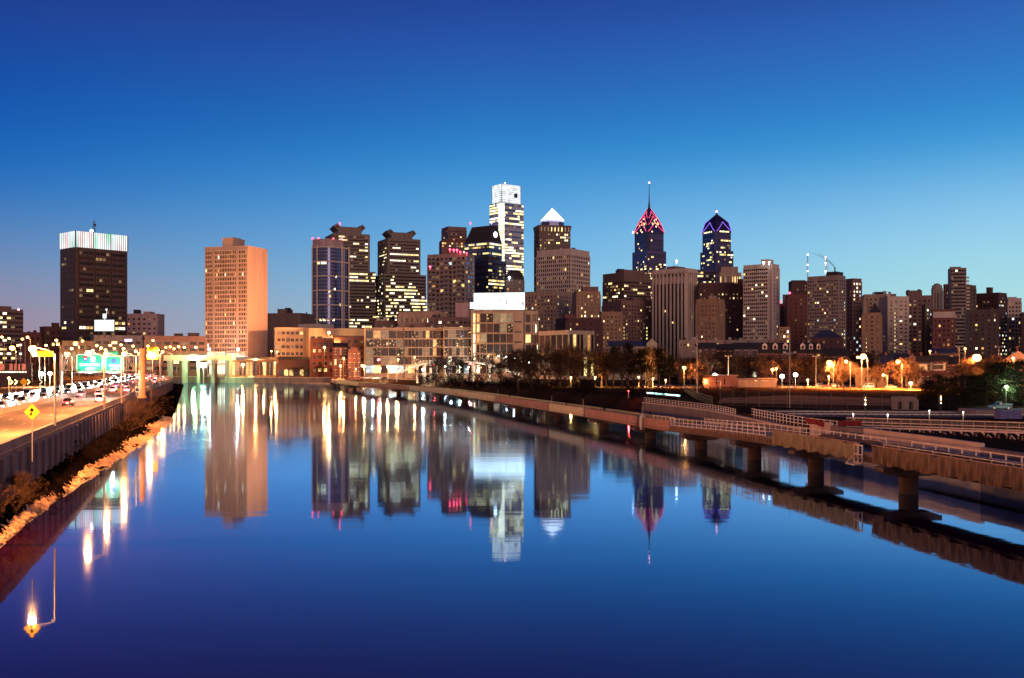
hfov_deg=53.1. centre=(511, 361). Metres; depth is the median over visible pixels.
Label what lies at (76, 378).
road verge
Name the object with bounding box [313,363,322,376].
bare tree
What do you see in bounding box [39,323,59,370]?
warehouse
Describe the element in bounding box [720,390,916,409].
chain link fence
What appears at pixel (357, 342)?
brick block
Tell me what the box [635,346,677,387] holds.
bare tree
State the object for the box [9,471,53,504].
bare shrub
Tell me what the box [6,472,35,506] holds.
bare tree
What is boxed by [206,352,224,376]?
pavilion
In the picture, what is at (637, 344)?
river house
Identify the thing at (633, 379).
scrub bush
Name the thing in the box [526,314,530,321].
window
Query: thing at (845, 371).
bare tree
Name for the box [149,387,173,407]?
bare shrub
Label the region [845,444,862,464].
access frame
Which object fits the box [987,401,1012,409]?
pickup truck
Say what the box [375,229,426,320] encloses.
office tower
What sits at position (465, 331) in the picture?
window
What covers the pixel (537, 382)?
scrub bush
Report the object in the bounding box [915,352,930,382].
brick house
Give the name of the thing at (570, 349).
bare tree
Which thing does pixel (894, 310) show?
apartment block
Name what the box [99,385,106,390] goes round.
car
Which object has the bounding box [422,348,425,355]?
window
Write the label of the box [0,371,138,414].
median barrier
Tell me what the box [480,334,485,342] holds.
window
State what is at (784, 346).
row house
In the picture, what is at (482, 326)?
window
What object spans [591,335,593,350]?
window
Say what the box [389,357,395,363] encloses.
window
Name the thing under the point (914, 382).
garage block
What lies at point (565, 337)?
window
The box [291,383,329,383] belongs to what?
floating dock
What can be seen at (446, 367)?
bare tree
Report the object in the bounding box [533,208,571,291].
office tower
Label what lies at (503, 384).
scrub bush
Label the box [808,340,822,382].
row house
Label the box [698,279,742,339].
brick block
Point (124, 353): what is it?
street lamp
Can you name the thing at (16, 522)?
riprap stones
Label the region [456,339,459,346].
window
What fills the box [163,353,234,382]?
rail bridge
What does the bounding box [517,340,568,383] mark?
bare tree
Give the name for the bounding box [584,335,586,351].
window
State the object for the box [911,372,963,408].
evergreen bush
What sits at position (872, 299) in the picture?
apartment block
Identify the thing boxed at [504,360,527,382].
bare tree
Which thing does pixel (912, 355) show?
brick house
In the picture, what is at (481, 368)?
window
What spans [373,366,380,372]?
window
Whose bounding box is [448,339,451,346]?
window
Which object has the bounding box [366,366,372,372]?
window
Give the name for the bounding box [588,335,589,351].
window
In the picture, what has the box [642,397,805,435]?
sea wall
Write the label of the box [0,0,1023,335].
sky
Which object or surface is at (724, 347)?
town house
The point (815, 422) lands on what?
safety netting
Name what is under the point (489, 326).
window
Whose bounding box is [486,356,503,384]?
bare tree
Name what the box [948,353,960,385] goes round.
brick house
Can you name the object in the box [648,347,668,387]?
pine tree
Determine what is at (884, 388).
park path
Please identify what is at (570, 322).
brick block
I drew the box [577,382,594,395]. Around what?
scrub bush
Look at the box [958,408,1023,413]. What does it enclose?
stone platform
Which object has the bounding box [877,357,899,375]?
bare tree
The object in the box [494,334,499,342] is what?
window
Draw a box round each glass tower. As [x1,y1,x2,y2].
[312,237,349,327]
[464,222,501,260]
[489,182,523,275]
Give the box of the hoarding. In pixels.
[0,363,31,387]
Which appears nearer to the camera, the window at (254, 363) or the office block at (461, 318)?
the window at (254, 363)
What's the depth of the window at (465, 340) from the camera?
651.45 m
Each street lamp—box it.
[28,344,55,424]
[31,351,39,386]
[55,339,59,380]
[64,351,72,383]
[85,350,104,408]
[103,351,121,402]
[122,351,136,396]
[161,350,171,376]
[173,347,176,378]
[323,346,325,376]
[827,360,833,388]
[845,360,850,386]
[860,353,867,389]
[972,353,981,386]
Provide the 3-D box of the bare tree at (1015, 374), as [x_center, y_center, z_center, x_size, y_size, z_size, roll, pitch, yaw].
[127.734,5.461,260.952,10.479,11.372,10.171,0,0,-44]
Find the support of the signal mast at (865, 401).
on the ground at (607, 397)
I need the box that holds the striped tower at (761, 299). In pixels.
[743,259,779,339]
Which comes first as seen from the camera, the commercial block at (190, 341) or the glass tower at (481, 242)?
the commercial block at (190, 341)
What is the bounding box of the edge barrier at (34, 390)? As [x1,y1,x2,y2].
[0,371,110,396]
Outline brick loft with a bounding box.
[310,338,334,376]
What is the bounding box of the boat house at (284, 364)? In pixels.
[276,357,309,376]
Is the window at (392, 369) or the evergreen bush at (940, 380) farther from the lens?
the window at (392, 369)
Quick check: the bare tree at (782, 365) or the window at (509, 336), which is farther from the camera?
the window at (509, 336)
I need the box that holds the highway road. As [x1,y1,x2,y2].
[0,372,168,442]
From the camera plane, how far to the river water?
73.72 m
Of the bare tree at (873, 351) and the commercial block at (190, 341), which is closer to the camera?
the bare tree at (873, 351)
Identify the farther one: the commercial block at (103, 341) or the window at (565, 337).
the commercial block at (103, 341)
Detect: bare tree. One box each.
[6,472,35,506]
[29,359,43,380]
[42,365,58,381]
[66,366,77,377]
[154,366,165,374]
[288,368,298,376]
[293,366,309,376]
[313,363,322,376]
[413,368,424,384]
[427,358,446,386]
[434,354,466,386]
[452,359,473,386]
[454,354,496,387]
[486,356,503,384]
[490,361,509,383]
[494,346,540,390]
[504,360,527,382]
[506,346,558,387]
[509,344,547,385]
[511,358,540,385]
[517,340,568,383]
[535,344,552,385]
[542,342,602,381]
[542,351,573,385]
[549,357,582,383]
[556,344,589,385]
[565,356,587,382]
[570,348,609,380]
[586,352,611,386]
[586,353,608,386]
[590,357,617,387]
[600,351,653,385]
[607,344,641,387]
[635,345,659,386]
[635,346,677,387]
[667,355,684,383]
[673,353,686,384]
[679,357,687,381]
[680,359,711,386]
[681,357,696,383]
[690,353,721,377]
[690,354,719,378]
[711,351,732,374]
[713,352,750,374]
[714,361,732,374]
[720,357,756,377]
[726,354,753,377]
[742,355,755,377]
[747,354,771,377]
[750,359,781,377]
[765,353,790,385]
[769,356,788,385]
[779,353,802,385]
[787,358,809,384]
[796,359,821,380]
[798,354,827,385]
[801,354,834,382]
[806,358,822,383]
[810,352,829,383]
[818,362,844,387]
[821,356,840,383]
[824,358,860,388]
[848,352,880,367]
[850,351,872,380]
[861,349,887,367]
[862,364,891,387]
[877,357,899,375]
[878,349,909,357]
[885,356,921,387]
[898,365,928,386]
[949,353,987,393]
[973,354,1022,397]
[995,365,1022,402]
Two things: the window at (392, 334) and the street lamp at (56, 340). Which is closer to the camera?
the street lamp at (56, 340)
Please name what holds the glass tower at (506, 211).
on the ground at (607, 397)
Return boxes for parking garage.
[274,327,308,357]
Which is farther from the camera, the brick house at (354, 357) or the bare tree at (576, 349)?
the brick house at (354, 357)
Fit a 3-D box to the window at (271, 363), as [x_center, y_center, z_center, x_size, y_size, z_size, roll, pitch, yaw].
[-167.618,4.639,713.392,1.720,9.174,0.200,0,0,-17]
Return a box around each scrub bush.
[23,484,40,500]
[44,471,62,481]
[60,453,75,461]
[74,440,93,454]
[90,435,119,448]
[111,432,128,441]
[421,375,434,385]
[444,373,461,385]
[463,374,482,384]
[466,373,488,388]
[489,375,509,385]
[498,377,516,390]
[504,374,523,386]
[506,377,527,389]
[520,379,544,393]
[531,378,547,388]
[546,380,567,390]
[549,378,568,389]
[560,376,589,394]
[572,381,597,397]
[574,380,598,392]
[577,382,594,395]
[612,377,650,395]
[620,386,642,399]
[646,387,666,399]
[653,381,686,398]
[730,385,744,395]
[734,387,755,397]
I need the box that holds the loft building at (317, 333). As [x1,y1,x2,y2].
[308,328,363,356]
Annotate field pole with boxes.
[783,332,795,407]
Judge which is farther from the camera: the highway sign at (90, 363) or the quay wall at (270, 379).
the quay wall at (270, 379)
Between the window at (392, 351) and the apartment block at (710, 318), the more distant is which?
the apartment block at (710, 318)
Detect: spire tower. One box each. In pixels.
[632,182,665,300]
[700,211,732,272]
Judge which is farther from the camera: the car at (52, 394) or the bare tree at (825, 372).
the bare tree at (825, 372)
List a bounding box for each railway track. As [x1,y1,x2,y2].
[775,411,960,412]
[788,413,1023,415]
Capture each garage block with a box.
[855,368,887,386]
[905,371,921,386]
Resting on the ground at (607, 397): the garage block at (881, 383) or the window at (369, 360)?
the garage block at (881, 383)
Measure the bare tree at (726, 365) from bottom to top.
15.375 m
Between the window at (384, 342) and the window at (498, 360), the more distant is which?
the window at (384, 342)
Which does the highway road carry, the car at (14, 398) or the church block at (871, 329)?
the car at (14, 398)
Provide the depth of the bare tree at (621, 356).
407.84 m
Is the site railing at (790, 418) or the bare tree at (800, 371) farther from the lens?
the bare tree at (800, 371)
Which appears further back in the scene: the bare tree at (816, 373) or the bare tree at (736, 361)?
the bare tree at (816, 373)
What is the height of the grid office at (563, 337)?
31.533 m
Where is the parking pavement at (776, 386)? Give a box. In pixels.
[643,385,973,386]
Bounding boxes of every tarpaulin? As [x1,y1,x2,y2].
[771,430,859,459]
[871,445,992,485]
[993,463,1023,491]
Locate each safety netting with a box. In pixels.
[805,417,834,426]
[838,420,861,425]
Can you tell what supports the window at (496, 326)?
in the billboard building at (493, 332)
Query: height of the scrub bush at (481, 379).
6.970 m
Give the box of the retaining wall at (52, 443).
[0,372,172,501]
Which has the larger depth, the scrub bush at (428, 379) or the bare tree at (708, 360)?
the scrub bush at (428, 379)
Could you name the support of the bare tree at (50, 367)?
on the ground at (607, 397)
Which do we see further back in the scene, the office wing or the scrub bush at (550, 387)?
the office wing
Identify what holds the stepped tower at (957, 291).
on the ground at (607, 397)
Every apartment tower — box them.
[205,237,267,375]
[807,256,845,347]
[846,278,861,362]
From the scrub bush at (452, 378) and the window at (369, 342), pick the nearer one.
the scrub bush at (452, 378)
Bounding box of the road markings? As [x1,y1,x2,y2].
[0,377,165,430]
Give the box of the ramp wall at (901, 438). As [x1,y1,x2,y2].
[810,422,1023,491]
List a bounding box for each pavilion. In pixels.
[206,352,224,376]
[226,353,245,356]
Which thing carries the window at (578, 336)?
in the grid office at (563, 337)
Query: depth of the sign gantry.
227.41 m
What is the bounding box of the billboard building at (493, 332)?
[470,310,523,378]
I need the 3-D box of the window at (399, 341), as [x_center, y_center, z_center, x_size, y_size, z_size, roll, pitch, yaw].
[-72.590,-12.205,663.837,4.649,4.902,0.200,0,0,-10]
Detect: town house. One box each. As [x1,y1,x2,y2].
[696,340,716,380]
[716,341,733,374]
[732,340,757,377]
[822,345,848,381]
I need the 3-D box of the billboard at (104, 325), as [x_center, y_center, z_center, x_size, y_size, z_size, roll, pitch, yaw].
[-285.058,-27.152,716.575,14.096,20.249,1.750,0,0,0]
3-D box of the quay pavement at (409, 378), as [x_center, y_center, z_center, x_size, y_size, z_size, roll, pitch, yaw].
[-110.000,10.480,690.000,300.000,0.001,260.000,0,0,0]
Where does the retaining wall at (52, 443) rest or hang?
on the ground at (607, 397)
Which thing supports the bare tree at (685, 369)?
on the ground at (607, 397)
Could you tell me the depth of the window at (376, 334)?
661.15 m
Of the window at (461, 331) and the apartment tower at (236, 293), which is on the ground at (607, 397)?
the apartment tower at (236, 293)
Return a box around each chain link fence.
[685,386,712,404]
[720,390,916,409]
[786,385,921,390]
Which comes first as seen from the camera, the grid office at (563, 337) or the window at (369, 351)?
the grid office at (563, 337)
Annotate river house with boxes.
[608,341,647,379]
[646,338,657,379]
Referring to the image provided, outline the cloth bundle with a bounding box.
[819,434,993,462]
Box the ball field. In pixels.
[695,386,928,408]
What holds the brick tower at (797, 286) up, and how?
on the ground at (607, 397)
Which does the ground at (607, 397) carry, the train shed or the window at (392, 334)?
the train shed
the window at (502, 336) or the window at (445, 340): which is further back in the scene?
the window at (445, 340)
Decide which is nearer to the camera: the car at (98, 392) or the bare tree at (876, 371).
the car at (98, 392)
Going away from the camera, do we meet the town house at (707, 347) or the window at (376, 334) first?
the town house at (707, 347)
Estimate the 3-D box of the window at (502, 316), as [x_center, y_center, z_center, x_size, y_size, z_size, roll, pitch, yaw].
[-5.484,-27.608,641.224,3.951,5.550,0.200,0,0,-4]
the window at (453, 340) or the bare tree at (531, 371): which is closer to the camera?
the bare tree at (531, 371)
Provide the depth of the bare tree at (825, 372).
411.28 m
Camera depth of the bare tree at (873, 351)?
634.62 m
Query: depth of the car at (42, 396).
213.09 m
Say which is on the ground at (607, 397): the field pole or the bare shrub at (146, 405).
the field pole
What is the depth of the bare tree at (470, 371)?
456.93 m
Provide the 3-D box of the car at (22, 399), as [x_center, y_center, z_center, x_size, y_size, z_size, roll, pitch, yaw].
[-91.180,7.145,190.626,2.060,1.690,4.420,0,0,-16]
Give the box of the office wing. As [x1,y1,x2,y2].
[524,311,538,378]
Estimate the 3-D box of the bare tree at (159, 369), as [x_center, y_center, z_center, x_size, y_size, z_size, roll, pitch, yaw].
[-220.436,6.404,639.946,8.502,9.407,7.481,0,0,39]
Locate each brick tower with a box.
[780,294,786,326]
[786,294,806,372]
[788,280,806,293]
[943,284,947,308]
[966,285,976,308]
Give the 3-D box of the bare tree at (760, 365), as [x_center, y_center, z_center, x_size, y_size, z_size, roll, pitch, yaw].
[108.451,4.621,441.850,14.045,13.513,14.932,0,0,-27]
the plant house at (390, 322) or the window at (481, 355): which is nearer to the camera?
the window at (481, 355)
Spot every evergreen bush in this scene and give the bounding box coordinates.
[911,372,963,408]
[915,378,943,407]
[933,378,969,407]
[945,375,987,407]
[957,374,993,406]
[961,371,1015,407]
[970,361,1019,402]
[985,358,1023,405]
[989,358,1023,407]
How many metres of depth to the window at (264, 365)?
712.00 m
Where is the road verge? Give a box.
[0,372,106,394]
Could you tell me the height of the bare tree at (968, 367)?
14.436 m
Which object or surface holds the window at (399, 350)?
in the grid office at (385, 345)
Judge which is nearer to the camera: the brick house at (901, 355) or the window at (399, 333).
the brick house at (901, 355)
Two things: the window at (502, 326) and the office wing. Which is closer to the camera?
the window at (502, 326)
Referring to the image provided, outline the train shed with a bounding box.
[232,357,276,376]
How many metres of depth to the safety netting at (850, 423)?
164.62 m
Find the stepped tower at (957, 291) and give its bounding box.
[948,267,969,372]
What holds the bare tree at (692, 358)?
on the ground at (607, 397)
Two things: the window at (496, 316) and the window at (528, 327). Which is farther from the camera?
the window at (528, 327)
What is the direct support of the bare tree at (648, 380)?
on the ground at (607, 397)
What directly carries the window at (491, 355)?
in the billboard building at (493, 332)
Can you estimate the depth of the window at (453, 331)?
650.58 m
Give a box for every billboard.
[94,309,114,337]
[470,292,524,310]
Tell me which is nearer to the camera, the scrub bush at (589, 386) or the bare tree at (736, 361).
the scrub bush at (589, 386)
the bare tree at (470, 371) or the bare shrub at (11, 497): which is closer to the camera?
the bare shrub at (11, 497)
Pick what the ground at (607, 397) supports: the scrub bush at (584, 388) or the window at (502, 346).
the scrub bush at (584, 388)
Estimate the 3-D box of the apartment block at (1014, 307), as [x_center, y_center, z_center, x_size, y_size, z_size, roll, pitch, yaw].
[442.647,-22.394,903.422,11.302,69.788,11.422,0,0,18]
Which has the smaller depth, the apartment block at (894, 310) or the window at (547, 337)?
the window at (547, 337)
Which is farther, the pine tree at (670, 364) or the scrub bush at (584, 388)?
the pine tree at (670, 364)
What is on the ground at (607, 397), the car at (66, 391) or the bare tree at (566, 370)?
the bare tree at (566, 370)
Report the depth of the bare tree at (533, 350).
417.05 m
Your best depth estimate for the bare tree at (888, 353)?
611.18 m
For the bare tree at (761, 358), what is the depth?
450.90 m
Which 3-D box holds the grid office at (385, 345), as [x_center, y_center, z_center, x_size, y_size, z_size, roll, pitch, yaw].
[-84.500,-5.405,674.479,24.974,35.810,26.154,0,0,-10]
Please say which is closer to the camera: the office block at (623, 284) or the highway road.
the highway road
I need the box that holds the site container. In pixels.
[994,410,1022,418]
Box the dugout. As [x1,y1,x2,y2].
[891,396,918,409]
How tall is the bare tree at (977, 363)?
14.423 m
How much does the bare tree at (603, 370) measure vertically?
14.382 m
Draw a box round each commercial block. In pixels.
[61,341,93,374]
[91,333,142,376]
[142,333,206,376]
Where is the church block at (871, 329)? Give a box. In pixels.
[861,301,881,366]
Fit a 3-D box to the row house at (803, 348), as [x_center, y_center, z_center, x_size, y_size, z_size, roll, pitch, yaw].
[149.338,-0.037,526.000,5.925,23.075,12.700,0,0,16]
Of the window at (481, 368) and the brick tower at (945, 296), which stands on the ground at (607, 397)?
the brick tower at (945, 296)
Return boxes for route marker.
[135,386,139,401]
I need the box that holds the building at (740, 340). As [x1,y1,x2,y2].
[723,337,777,343]
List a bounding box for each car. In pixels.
[0,401,8,407]
[2,393,12,400]
[11,394,21,401]
[15,396,28,404]
[21,389,31,395]
[27,392,38,398]
[37,393,48,399]
[39,389,49,395]
[50,391,59,396]
[62,398,74,405]
[63,389,71,394]
[65,384,73,390]
[75,386,83,391]
[77,390,86,396]
[94,390,103,396]
[94,393,105,401]
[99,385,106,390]
[109,386,116,391]
[123,386,131,391]
[862,383,873,387]
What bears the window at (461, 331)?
in the grid office at (457, 342)
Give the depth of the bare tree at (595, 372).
423.47 m
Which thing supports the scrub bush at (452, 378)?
on the ground at (607, 397)
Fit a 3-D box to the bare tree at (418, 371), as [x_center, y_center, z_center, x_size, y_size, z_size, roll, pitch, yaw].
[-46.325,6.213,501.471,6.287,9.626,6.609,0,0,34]
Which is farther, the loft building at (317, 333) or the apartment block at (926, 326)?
the apartment block at (926, 326)
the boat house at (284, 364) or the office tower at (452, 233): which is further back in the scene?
the office tower at (452, 233)
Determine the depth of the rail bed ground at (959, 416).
200.74 m
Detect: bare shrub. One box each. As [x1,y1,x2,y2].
[0,482,41,513]
[0,484,25,514]
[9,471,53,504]
[113,417,141,430]
[122,400,169,426]
[127,396,156,420]
[136,398,163,412]
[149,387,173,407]
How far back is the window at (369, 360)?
660.26 m
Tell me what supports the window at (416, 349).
in the grid office at (422, 344)
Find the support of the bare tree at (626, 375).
on the ground at (607, 397)
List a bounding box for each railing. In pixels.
[751,408,837,426]
[846,417,1023,439]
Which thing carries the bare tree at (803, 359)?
on the ground at (607, 397)
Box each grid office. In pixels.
[364,326,403,377]
[404,324,442,377]
[443,327,470,378]
[539,330,594,379]
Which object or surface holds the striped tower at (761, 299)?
on the ground at (607, 397)
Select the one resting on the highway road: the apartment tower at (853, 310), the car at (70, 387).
the car at (70, 387)
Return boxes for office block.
[0,306,22,362]
[268,308,314,356]
[397,308,447,327]
[428,303,469,327]
[439,240,464,253]
[504,270,524,292]
[602,269,650,301]
[698,269,716,284]
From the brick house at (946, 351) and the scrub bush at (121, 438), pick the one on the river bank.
the scrub bush at (121, 438)
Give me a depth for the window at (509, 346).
641.35 m
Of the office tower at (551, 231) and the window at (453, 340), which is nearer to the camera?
the window at (453, 340)
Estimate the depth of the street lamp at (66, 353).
329.77 m
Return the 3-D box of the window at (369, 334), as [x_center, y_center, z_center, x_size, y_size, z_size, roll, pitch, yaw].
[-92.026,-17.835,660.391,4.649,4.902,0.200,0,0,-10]
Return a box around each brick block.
[331,336,363,376]
[555,314,602,370]
[599,312,622,371]
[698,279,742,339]
[931,309,955,347]
[1020,312,1023,352]
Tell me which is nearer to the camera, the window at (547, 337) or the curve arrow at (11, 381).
the curve arrow at (11, 381)
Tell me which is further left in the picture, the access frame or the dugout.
the access frame
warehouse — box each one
[21,330,41,370]
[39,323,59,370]
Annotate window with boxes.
[232,362,234,374]
[239,362,241,374]
[246,362,248,374]
[253,362,255,374]
[263,362,265,374]
[270,362,272,374]
[366,331,372,337]
[366,339,372,346]
[366,348,372,355]
[366,357,372,363]
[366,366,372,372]
[373,331,380,337]
[373,339,380,346]
[373,348,380,355]
[373,357,380,363]
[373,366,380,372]
[381,331,387,337]
[381,339,387,346]
[381,348,387,355]
[381,357,387,363]
[381,366,387,372]
[389,331,395,337]
[389,339,395,346]
[389,348,395,355]
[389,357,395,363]
[389,366,395,372]
[397,331,402,337]
[397,339,402,346]
[397,348,402,355]
[397,357,402,363]
[415,339,418,346]
[415,348,418,355]
[422,339,425,346]
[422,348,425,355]
[444,330,447,337]
[444,339,447,346]
[448,330,451,337]
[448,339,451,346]
[452,330,455,337]
[452,339,455,346]
[456,330,459,337]
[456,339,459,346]
[460,330,463,337]
[460,339,463,346]
[464,330,467,337]
[464,339,467,346]
[480,313,485,321]
[480,324,485,331]
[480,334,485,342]
[480,344,485,352]
[480,354,485,362]
[480,365,485,372]
[487,313,492,321]
[487,324,492,331]
[487,334,492,342]
[487,344,492,352]
[487,354,492,362]
[494,314,499,321]
[494,324,499,332]
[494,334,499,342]
[494,344,499,352]
[494,354,499,362]
[500,314,505,321]
[500,324,505,332]
[500,334,505,342]
[500,344,505,352]
[507,314,512,321]
[507,324,512,332]
[507,334,512,342]
[507,344,512,352]
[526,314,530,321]
[526,325,530,331]
[526,335,530,342]
[540,335,543,352]
[545,335,549,352]
[551,335,555,352]
[557,335,561,349]
[563,335,567,350]
[573,334,575,347]
[577,335,579,348]
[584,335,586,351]
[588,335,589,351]
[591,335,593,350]
[919,364,926,370]
[932,364,943,370]
[937,293,938,308]
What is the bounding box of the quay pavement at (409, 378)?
[206,375,538,380]
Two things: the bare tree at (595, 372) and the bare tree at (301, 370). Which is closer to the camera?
the bare tree at (595, 372)
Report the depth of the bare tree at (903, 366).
408.27 m
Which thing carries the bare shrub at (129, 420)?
on the river bank
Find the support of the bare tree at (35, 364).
on the ground at (607, 397)
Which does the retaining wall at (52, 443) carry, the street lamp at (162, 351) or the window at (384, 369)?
the street lamp at (162, 351)
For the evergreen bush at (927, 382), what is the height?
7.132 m
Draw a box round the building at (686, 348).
[678,337,723,378]
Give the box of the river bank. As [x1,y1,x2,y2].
[0,383,183,534]
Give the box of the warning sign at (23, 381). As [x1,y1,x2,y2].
[20,378,26,385]
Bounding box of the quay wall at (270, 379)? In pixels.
[173,376,355,382]
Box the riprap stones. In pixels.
[0,415,172,543]
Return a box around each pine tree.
[601,345,620,387]
[616,341,638,383]
[631,348,655,388]
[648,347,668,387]
[661,355,677,387]
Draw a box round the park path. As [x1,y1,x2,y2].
[778,386,920,390]
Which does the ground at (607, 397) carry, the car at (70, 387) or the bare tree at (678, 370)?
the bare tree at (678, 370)
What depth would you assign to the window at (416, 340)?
662.93 m
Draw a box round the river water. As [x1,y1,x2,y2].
[0,382,1023,677]
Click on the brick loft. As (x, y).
(317, 345)
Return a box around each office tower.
[59,221,127,345]
[325,222,376,327]
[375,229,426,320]
[441,226,466,240]
[475,256,505,292]
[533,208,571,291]
[536,248,589,291]
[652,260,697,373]
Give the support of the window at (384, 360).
in the grid office at (385, 345)
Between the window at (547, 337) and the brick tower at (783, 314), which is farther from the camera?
the brick tower at (783, 314)
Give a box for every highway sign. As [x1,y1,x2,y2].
[36,351,53,356]
[76,354,102,372]
[105,352,123,372]
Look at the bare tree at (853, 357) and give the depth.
575.33 m
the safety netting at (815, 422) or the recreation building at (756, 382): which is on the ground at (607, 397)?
the recreation building at (756, 382)
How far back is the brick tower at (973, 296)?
878.80 m
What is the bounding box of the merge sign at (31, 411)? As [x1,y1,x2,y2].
[24,404,39,461]
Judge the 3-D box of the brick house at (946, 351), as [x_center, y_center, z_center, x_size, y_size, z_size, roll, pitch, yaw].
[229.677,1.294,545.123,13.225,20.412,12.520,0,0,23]
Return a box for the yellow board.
[147,347,157,358]
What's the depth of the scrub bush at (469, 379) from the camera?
477.81 m
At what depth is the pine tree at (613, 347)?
419.72 m
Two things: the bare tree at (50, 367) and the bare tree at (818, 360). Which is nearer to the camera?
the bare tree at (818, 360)
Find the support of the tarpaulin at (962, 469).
hanging from the boardwalk
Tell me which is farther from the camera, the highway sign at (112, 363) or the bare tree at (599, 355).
the bare tree at (599, 355)
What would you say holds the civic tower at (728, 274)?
on the ground at (607, 397)
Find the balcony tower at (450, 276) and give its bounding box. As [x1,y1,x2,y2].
[427,246,474,316]
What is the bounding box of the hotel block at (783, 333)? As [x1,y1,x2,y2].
[777,327,789,342]
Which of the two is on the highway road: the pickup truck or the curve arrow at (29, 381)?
the curve arrow at (29, 381)
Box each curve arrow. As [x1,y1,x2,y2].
[9,378,13,392]
[14,378,18,384]
[26,378,31,384]
[38,378,43,384]
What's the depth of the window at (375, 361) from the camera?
661.07 m
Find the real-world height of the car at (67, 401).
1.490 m
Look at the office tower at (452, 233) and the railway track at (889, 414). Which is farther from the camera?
the office tower at (452, 233)
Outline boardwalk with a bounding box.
[330,378,1023,493]
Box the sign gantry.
[60,349,146,397]
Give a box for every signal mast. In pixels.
[864,396,866,417]
[939,394,941,417]
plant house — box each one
[298,324,333,327]
[373,316,396,327]
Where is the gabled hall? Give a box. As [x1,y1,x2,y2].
[812,330,843,347]
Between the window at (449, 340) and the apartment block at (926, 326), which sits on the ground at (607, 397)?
the apartment block at (926, 326)
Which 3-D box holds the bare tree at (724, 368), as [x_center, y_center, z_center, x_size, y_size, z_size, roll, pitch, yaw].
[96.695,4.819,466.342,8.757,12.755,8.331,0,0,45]
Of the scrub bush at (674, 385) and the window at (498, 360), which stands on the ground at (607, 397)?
the scrub bush at (674, 385)
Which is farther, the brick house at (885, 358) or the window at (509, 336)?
the window at (509, 336)
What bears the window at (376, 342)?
in the grid office at (385, 345)
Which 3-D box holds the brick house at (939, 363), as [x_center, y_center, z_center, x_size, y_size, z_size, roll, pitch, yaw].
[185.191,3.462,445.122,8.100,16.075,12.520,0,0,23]
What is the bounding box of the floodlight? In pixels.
[200,363,206,382]
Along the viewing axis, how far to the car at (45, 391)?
237.50 m
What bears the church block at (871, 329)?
on the ground at (607, 397)
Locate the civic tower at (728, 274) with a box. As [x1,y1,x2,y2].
[715,267,741,283]
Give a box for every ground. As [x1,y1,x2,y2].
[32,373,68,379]
[32,374,1023,452]
[717,395,891,405]
[755,410,1023,417]
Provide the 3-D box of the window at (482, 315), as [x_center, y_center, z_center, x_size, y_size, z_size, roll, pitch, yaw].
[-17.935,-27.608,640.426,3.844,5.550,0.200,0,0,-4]
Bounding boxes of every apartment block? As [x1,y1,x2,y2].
[127,310,164,335]
[525,290,572,371]
[572,286,600,317]
[601,297,651,340]
[695,296,724,339]
[862,291,895,312]
[879,294,908,354]
[906,289,932,355]
[921,304,933,355]
[965,309,998,359]
[977,287,1006,357]
[1007,297,1021,354]
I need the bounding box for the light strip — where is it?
[646,392,679,398]
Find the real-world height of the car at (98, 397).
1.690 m
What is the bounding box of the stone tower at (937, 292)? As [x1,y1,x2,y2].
[931,283,942,308]
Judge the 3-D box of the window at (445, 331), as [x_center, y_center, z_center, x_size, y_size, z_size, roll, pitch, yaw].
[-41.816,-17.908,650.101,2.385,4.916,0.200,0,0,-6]
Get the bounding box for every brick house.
[333,340,348,379]
[348,343,360,379]
[880,352,893,384]
[891,350,908,383]
[906,350,915,362]
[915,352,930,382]
[928,352,947,384]
[930,345,956,355]
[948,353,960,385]
[1004,346,1023,386]
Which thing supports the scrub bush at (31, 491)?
on the river bank
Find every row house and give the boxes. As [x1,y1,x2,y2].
[758,340,770,377]
[771,340,780,380]
[780,340,791,382]
[797,340,808,382]
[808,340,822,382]
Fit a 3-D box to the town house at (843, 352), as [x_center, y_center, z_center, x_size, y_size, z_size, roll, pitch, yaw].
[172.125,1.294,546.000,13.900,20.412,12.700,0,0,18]
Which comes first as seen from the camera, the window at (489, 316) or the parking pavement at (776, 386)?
the parking pavement at (776, 386)
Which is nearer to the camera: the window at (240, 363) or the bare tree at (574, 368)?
the bare tree at (574, 368)
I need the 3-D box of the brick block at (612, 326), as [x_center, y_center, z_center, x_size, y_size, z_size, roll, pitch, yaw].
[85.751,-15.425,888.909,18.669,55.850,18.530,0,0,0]
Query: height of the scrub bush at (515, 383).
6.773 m
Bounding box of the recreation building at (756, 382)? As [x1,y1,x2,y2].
[735,378,777,386]
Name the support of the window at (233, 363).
in the train shed
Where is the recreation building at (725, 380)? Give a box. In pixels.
[703,375,738,386]
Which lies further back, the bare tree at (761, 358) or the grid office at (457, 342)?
the grid office at (457, 342)
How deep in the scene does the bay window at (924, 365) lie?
439.18 m
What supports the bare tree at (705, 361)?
on the ground at (607, 397)

